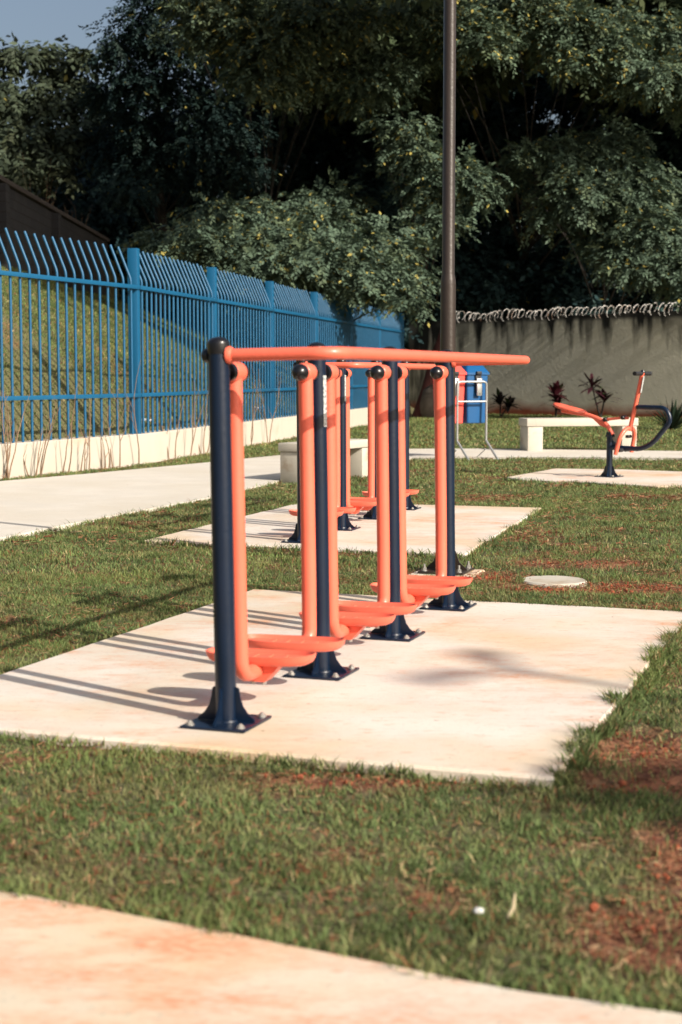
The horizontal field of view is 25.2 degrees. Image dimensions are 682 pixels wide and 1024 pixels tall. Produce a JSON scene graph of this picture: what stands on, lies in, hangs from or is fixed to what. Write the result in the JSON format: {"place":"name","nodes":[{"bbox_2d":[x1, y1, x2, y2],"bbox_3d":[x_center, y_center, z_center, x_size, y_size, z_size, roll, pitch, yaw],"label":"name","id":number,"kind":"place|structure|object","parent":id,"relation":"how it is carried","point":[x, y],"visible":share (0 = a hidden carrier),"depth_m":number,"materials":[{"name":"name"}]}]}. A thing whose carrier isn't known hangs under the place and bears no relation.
{"place":"outdoors","nodes":[
{"label":"outdoors","id":0,"kind":"place"},
{"bbox_2d":[0,259,413,442],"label":"hillside","id":1,"kind":"structure","parent":0,"point":[25,367],"depth_m":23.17,"materials":[{"name":"green plant"}]},
{"bbox_2d":[23,159,56,204],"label":"dry bush","id":2,"kind":"object","parent":1,"relation":"on","point":[50,189],"visible":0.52,"depth_m":42.47,"materials":[{"name":"green plant"}]},
{"bbox_2d":[0,175,109,295],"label":"block wall","id":3,"kind":"structure","parent":1,"relation":"on","point":[23,209],"depth_m":34.56,"materials":[{"name":"concrete"}]},
{"bbox_2d":[0,32,133,203],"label":"leafy tree","id":4,"kind":"object","parent":1,"relation":"on","point":[18,110],"visible":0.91,"depth_m":44.40,"materials":[{"name":"green plant"}]},
{"bbox_2d":[0,121,142,277],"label":"dark tree","id":5,"kind":"object","parent":1,"relation":"on","point":[31,188],"visible":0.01,"depth_m":51.75,"materials":[{"name":"green plant"}]},
{"bbox_2d":[66,0,281,311],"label":"feathery tree","id":6,"kind":"object","parent":1,"relation":"on","point":[133,83],"visible":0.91,"depth_m":42.87,"materials":[{"name":"green plant"}]},
{"bbox_2d":[221,0,441,209],"bbox_3d":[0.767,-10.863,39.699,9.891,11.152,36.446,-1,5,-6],"label":"tall tree","id":7,"kind":"object","parent":1,"relation":"on","point":[426,4],"visible":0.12,"depth_m":34.67,"materials":[{"name":"green plant"}]},
{"bbox_2d":[301,83,531,349],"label":"dark tree","id":8,"kind":"object","parent":1,"relation":"on","point":[473,295],"visible":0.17,"depth_m":52.40,"materials":[{"name":"green plant"}]},
{"bbox_2d":[0,0,641,317],"label":"sky","id":9,"kind":"structure","parent":0,"point":[43,21],"materials":[{"name":"blue"}]},
{"bbox_2d":[0,414,681,1011],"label":"ground","id":10,"kind":"structure","parent":0,"point":[582,898],"depth_m":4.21,"materials":[{"name":"green plant"}]},
{"bbox_2d":[0,380,16,477],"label":"bare sapling","id":11,"kind":"object","parent":10,"relation":"on","point":[2,411],"visible":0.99,"depth_m":18.53,"materials":[{"name":"brown plant"}]},
{"bbox_2d":[3,393,29,478],"bbox_3d":[-4.012,-0.933,18.699,0.225,1.100,0.418,2,6,20],"label":"bare sapling","id":12,"kind":"object","parent":10,"relation":"on","point":[7,472],"visible":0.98,"depth_m":18.59,"materials":[{"name":"brown plant"}]},
{"bbox_2d":[15,431,43,475],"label":"bare sapling","id":13,"kind":"object","parent":10,"relation":"on","point":[38,459],"visible":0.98,"depth_m":19.07,"materials":[{"name":"brown plant"}]},
{"bbox_2d":[40,395,62,476],"bbox_3d":[-3.568,-0.955,18.942,0.213,1.100,0.656,-3,6,-31],"label":"bare sapling","id":14,"kind":"object","parent":10,"relation":"on","point":[42,465],"visible":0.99,"depth_m":19.11,"materials":[{"name":"brown plant"}]},
{"bbox_2d":[62,415,73,472],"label":"bare sapling","id":15,"kind":"object","parent":10,"relation":"on","point":[66,447],"visible":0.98,"depth_m":19.55,"materials":[{"name":"brown plant"}]},
{"bbox_2d":[68,379,80,471],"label":"bare sapling","id":16,"kind":"object","parent":10,"relation":"on","point":[71,436],"visible":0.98,"depth_m":19.61,"materials":[{"name":"brown plant"}]},
{"bbox_2d":[80,431,88,471],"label":"bare sapling","id":17,"kind":"object","parent":10,"relation":"on","point":[84,453],"visible":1,"depth_m":20.11,"materials":[{"name":"brown plant"}]},
{"bbox_2d":[78,398,91,470],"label":"bare sapling","id":18,"kind":"object","parent":10,"relation":"on","point":[89,438],"visible":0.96,"depth_m":20.39,"materials":[{"name":"brown plant"}]},
{"bbox_2d":[99,418,109,468],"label":"bare sapling","id":19,"kind":"object","parent":10,"relation":"on","point":[104,450],"visible":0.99,"depth_m":20.70,"materials":[{"name":"brown plant"}]},
{"bbox_2d":[107,402,113,466],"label":"bare sapling","id":20,"kind":"object","parent":10,"relation":"on","point":[108,430],"visible":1,"depth_m":20.95,"materials":[{"name":"brown plant"}]},
{"bbox_2d":[104,378,131,467],"bbox_3d":[-3.028,-1.215,20.759,0.458,1.289,0.286,-4,7,-41],"label":"bare sapling","id":21,"kind":"object","parent":10,"relation":"on","point":[118,430],"visible":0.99,"depth_m":20.85,"materials":[{"name":"brown plant"}]},
{"bbox_2d":[124,360,140,464],"bbox_3d":[-2.893,-1.365,21.242,0.223,1.502,0.353,-2,5,-19],"label":"bare sapling","id":22,"kind":"object","parent":10,"relation":"on","point":[135,421],"visible":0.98,"depth_m":21.28,"materials":[{"name":"brown plant"}]},
{"bbox_2d":[158,396,183,459],"bbox_3d":[-2.555,-1.298,22.825,0.383,1.083,0.168,1,5,11],"label":"bare sapling","id":23,"kind":"object","parent":10,"relation":"on","point":[176,436],"visible":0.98,"depth_m":22.81,"materials":[{"name":"brown plant"}]},
{"bbox_2d":[51,80,300,335],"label":"dark tree","id":24,"kind":"object","parent":10,"relation":"on","point":[113,230],"visible":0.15,"depth_m":48.47,"materials":[{"name":"green plant"}]},
{"bbox_2d":[187,391,207,455],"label":"bare sapling","id":25,"kind":"object","parent":10,"relation":"on","point":[195,426],"visible":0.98,"depth_m":23.55,"materials":[{"name":"brown plant"}]},
{"bbox_2d":[194,387,209,454],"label":"bare sapling","id":26,"kind":"object","parent":10,"relation":"on","point":[205,424],"visible":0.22,"depth_m":24.44,"materials":[{"name":"brown plant"}]},
{"bbox_2d":[0,403,409,478],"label":"wall","id":27,"kind":"structure","parent":10,"relation":"on","point":[154,445],"depth_m":21.44,"materials":[{"name":"white concrete"}]},
{"bbox_2d":[0,228,404,443],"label":"blue fence","id":28,"kind":"object","parent":27,"relation":"on","point":[378,332],"visible":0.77,"depth_m":23.52,"materials":[{"name":"metal"}]},
{"bbox_2d":[250,365,263,443],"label":"bare sapling","id":29,"kind":"object","parent":10,"relation":"on","point":[253,414],"visible":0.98,"depth_m":27.05,"materials":[{"name":"brown plant"}]},
{"bbox_2d":[254,375,283,442],"bbox_3d":[-1.384,-1.924,28.250,0.875,1.356,0.270,-4,7,-40],"label":"bare sapling","id":30,"kind":"object","parent":10,"relation":"on","point":[269,412],"visible":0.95,"depth_m":28.38,"materials":[{"name":"brown plant"}]},
{"bbox_2d":[147,0,402,331],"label":"tall tree","id":31,"kind":"object","parent":10,"relation":"on","point":[237,30],"visible":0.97,"depth_m":37.90,"materials":[{"name":"green plant"}]},
{"bbox_2d":[114,191,441,343],"bbox_3d":[-0.457,-4.921,36.387,7.052,5.814,7.794,4,7,38],"label":"broad tree","id":32,"kind":"object","parent":10,"relation":"on","point":[314,258],"visible":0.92,"depth_m":35.14,"materials":[{"name":"green plant"}]},
{"bbox_2d":[158,0,418,163],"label":"tall tree","id":33,"kind":"object","parent":10,"relation":"on","point":[291,119],"visible":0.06,"depth_m":48.42,"materials":[{"name":"green plant"}]},
{"bbox_2d":[167,57,434,384],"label":"dark tree","id":34,"kind":"object","parent":10,"relation":"on","point":[302,175],"visible":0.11,"depth_m":51.14,"materials":[{"name":"green plant"}]},
{"bbox_2d":[278,439,367,483],"bbox_3d":[-0.187,-0.621,18.525,0.450,0.485,1.492,3,6,29],"label":"concrete bench","id":35,"kind":"object","parent":10,"relation":"on","point":[358,458],"visible":0.3,"depth_m":18.00,"materials":[{"name":"white concrete"}]},
{"bbox_2d":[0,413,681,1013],"bbox_3d":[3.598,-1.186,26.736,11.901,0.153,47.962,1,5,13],"label":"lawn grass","id":36,"kind":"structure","parent":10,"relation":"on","point":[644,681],"depth_m":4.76,"materials":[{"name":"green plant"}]},
{"bbox_2d":[0,589,681,788],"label":"concrete pad","id":37,"kind":"object","parent":10,"relation":"on","point":[485,689],"visible":0.67,"depth_m":6.05,"materials":[{"name":"beige concrete"}]},
{"bbox_2d":[180,337,529,732],"bbox_3d":[0.190,-0.050,6.744,0.688,1.383,3.168,1,5,20],"label":"air walker","id":38,"kind":"object","parent":37,"relation":"on","point":[242,654],"visible":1,"depth_m":6.26,"materials":[{"name":"blue paint"}]},
{"bbox_2d":[145,504,540,556],"bbox_3d":[0.239,0.153,12.870,2.517,0.120,3.852,2,5,17],"label":"concrete pad","id":39,"kind":"object","parent":10,"relation":"on","point":[270,528],"visible":0.45,"depth_m":12.33,"materials":[{"name":"beige concrete"}]},
{"bbox_2d":[281,360,435,542],"bbox_3d":[0.269,-0.588,12.725,0.688,1.382,3.168,1,5,18],"label":"air walker","id":40,"kind":"object","parent":39,"relation":"on","point":[347,504],"visible":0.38,"depth_m":12.36,"materials":[{"name":"orange paint"}]},
{"bbox_2d":[282,40,517,321],"bbox_3d":[1.411,-7.745,47.862,6.189,10.184,19.747,0,5,0],"label":"broad tree","id":41,"kind":"object","parent":10,"relation":"on","point":[421,163],"visible":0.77,"depth_m":39.06,"materials":[{"name":"green plant"}]},
{"bbox_2d":[412,331,439,417],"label":"leaning trunk","id":42,"kind":"object","parent":10,"relation":"on","point":[428,380],"visible":0.19,"depth_m":45.14,"materials":[{"name":"brown plant"}]},
{"bbox_2d":[420,384,433,417],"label":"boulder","id":43,"kind":"object","parent":10,"relation":"on","point":[427,405],"visible":0.34,"depth_m":44.56,"materials":[{"name":"stone"}]},
{"bbox_2d":[291,0,565,125],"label":"tall tree","id":44,"kind":"object","parent":10,"relation":"on","point":[485,81],"visible":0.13,"depth_m":46.91,"materials":[{"name":"green plant"}]},
{"bbox_2d":[409,569,484,576],"bbox_3d":[0.682,0.436,9.857,0.405,0.098,0.408,2,6,20],"label":"concrete footing","id":45,"kind":"object","parent":10,"relation":"on","point":[470,573],"visible":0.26,"depth_m":9.78,"materials":[{"name":"beige concrete"}]},
{"bbox_2d":[418,0,474,574],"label":"lamp post","id":46,"kind":"object","parent":45,"relation":"on","point":[448,312],"visible":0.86,"depth_m":9.61,"materials":[{"name":"metal"}]},
{"bbox_2d":[264,560,681,935],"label":"soil clods","id":47,"kind":"object","parent":10,"relation":"on","point":[594,906],"visible":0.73,"depth_m":4.86,"materials":[{"name":"brown soil"}]},
{"bbox_2d":[473,907,483,913],"bbox_3d":[0.324,0.942,3.599,0.027,0.018,0.028,0,5,0],"label":"pebble","id":48,"kind":"object","parent":10,"relation":"on","point":[475,910],"visible":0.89,"depth_m":3.59,"materials":[{"name":"stone"}]},
{"bbox_2d":[487,388,523,417],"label":"cordyline","id":49,"kind":"object","parent":10,"relation":"on","point":[508,402],"visible":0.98,"depth_m":45.17,"materials":[{"name":"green plant"}]},
{"bbox_2d":[402,48,614,317],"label":"dark tree","id":50,"kind":"object","parent":10,"relation":"on","point":[515,124],"visible":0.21,"depth_m":53.26,"materials":[{"name":"green plant"}]},
{"bbox_2d":[507,893,515,916],"bbox_3d":[0.401,0.925,3.583,0.021,0.057,0.011,0,5,0],"label":"dry stalk","id":51,"kind":"object","parent":10,"relation":"on","point":[511,910],"visible":1,"depth_m":3.58,"materials":[{"name":"plant"}]},
{"bbox_2d":[364,0,681,317],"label":"tall tree","id":52,"kind":"object","parent":10,"relation":"on","point":[583,38],"visible":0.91,"depth_m":38.78,"materials":[{"name":"green plant"}]},
{"bbox_2d":[409,311,681,417],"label":"boundary wall","id":53,"kind":"structure","parent":10,"relation":"on","point":[615,352],"depth_m":46.85,"materials":[{"name":"grey concrete"}]},
{"bbox_2d":[456,302,680,322],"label":"razor wire","id":54,"kind":"object","parent":53,"relation":"attached to","point":[564,312],"visible":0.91,"depth_m":47.15,"materials":[{"name":"metal"}]},
{"bbox_2d":[521,575,586,587],"bbox_3d":[1.318,0.451,9.450,0.414,0.063,0.415,0,5,0],"label":"concrete cover","id":55,"kind":"object","parent":10,"relation":"on","point":[547,580],"visible":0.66,"depth_m":9.41,"materials":[{"name":"grey concrete"}]},
{"bbox_2d":[537,380,573,416],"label":"cordyline","id":56,"kind":"object","parent":10,"relation":"on","point":[556,388],"visible":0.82,"depth_m":45.16,"materials":[{"name":"red plant"}]},
{"bbox_2d":[456,0,681,241],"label":"tall tree","id":57,"kind":"object","parent":10,"relation":"on","point":[647,6],"visible":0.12,"depth_m":44.56,"materials":[{"name":"green plant"}]},
{"bbox_2d":[490,108,681,314],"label":"broad tree","id":58,"kind":"object","parent":10,"relation":"on","point":[606,185],"visible":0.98,"depth_m":40.69,"materials":[{"name":"green plant"}]},
{"bbox_2d":[497,52,681,317],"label":"dark tree","id":59,"kind":"object","parent":10,"relation":"on","point":[567,289],"visible":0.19,"depth_m":51.74,"materials":[{"name":"green plant"}]},
{"bbox_2d":[506,468,681,488],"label":"concrete pad","id":60,"kind":"object","parent":10,"relation":"on","point":[646,478],"visible":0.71,"depth_m":18.55,"materials":[{"name":"beige concrete"}]},
{"bbox_2d":[553,370,671,477],"bbox_3d":[3.303,-1.081,18.624,1.604,1.305,0.432,4,7,38],"label":"riding machine","id":61,"kind":"object","parent":60,"relation":"on","point":[616,447],"visible":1,"depth_m":18.48,"materials":[{"name":"blue paint"}]},
{"bbox_2d":[578,372,621,416],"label":"cordyline","id":62,"kind":"object","parent":10,"relation":"on","point":[603,395],"visible":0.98,"depth_m":45.17,"materials":[{"name":"red plant"}]},
{"bbox_2d":[602,72,681,127],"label":"tall tree","id":63,"kind":"object","parent":10,"relation":"on","point":[662,123],"visible":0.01,"depth_m":48.07,"materials":[{"name":"green plant"}]},
{"bbox_2d":[639,97,681,310],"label":"dark tree","id":64,"kind":"object","parent":10,"relation":"on","point":[660,303],"visible":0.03,"depth_m":51.42,"materials":[{"name":"green plant"}]},
{"bbox_2d":[641,399,681,429],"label":"agave","id":65,"kind":"object","parent":10,"relation":"on","point":[676,414],"visible":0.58,"depth_m":34.98,"materials":[{"name":"green plant"}]},
{"bbox_2d":[0,891,681,1023],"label":"path","id":66,"kind":"structure","parent":0,"point":[69,963],"depth_m":3.13,"materials":[{"name":"concrete"}]},
{"bbox_2d":[0,448,681,540],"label":"path","id":67,"kind":"structure","parent":0,"point":[33,504],"depth_m":16.91,"materials":[{"name":"concrete"}]},
{"bbox_2d":[455,378,498,459],"bbox_3d":[1.975,-1.383,22.833,0.597,1.233,0.576,-3,6,-27],"label":"bin stand","id":68,"kind":"object","parent":67,"relation":"on","point":[478,381],"visible":0.93,"depth_m":22.83,"materials":[{"name":"metal"}]},
{"bbox_2d":[433,366,466,423],"bbox_3d":[1.629,-1.781,22.915,0.420,0.896,0.430,-3,6,-27],"label":"litter bin","id":69,"kind":"object","parent":68,"relation":"on","point":[460,372],"visible":0.36,"depth_m":22.83,"materials":[{"name":"red plastic"}]},
{"bbox_2d":[461,365,489,422],"bbox_3d":[1.985,-1.797,23.096,0.420,0.896,0.430,-3,6,-27],"label":"litter bin","id":70,"kind":"object","parent":68,"relation":"on","point":[474,412],"visible":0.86,"depth_m":22.95,"materials":[{"name":"blue plastic"}]},
{"bbox_2d":[519,417,637,450],"bbox_3d":[3.947,-1.279,25.345,1.930,0.570,0.460,-1,5,-11],"label":"concrete bench","id":71,"kind":"object","parent":67,"relation":"on","point":[531,434],"visible":0.69,"depth_m":25.07,"materials":[{"name":"white concrete"}]}
]}

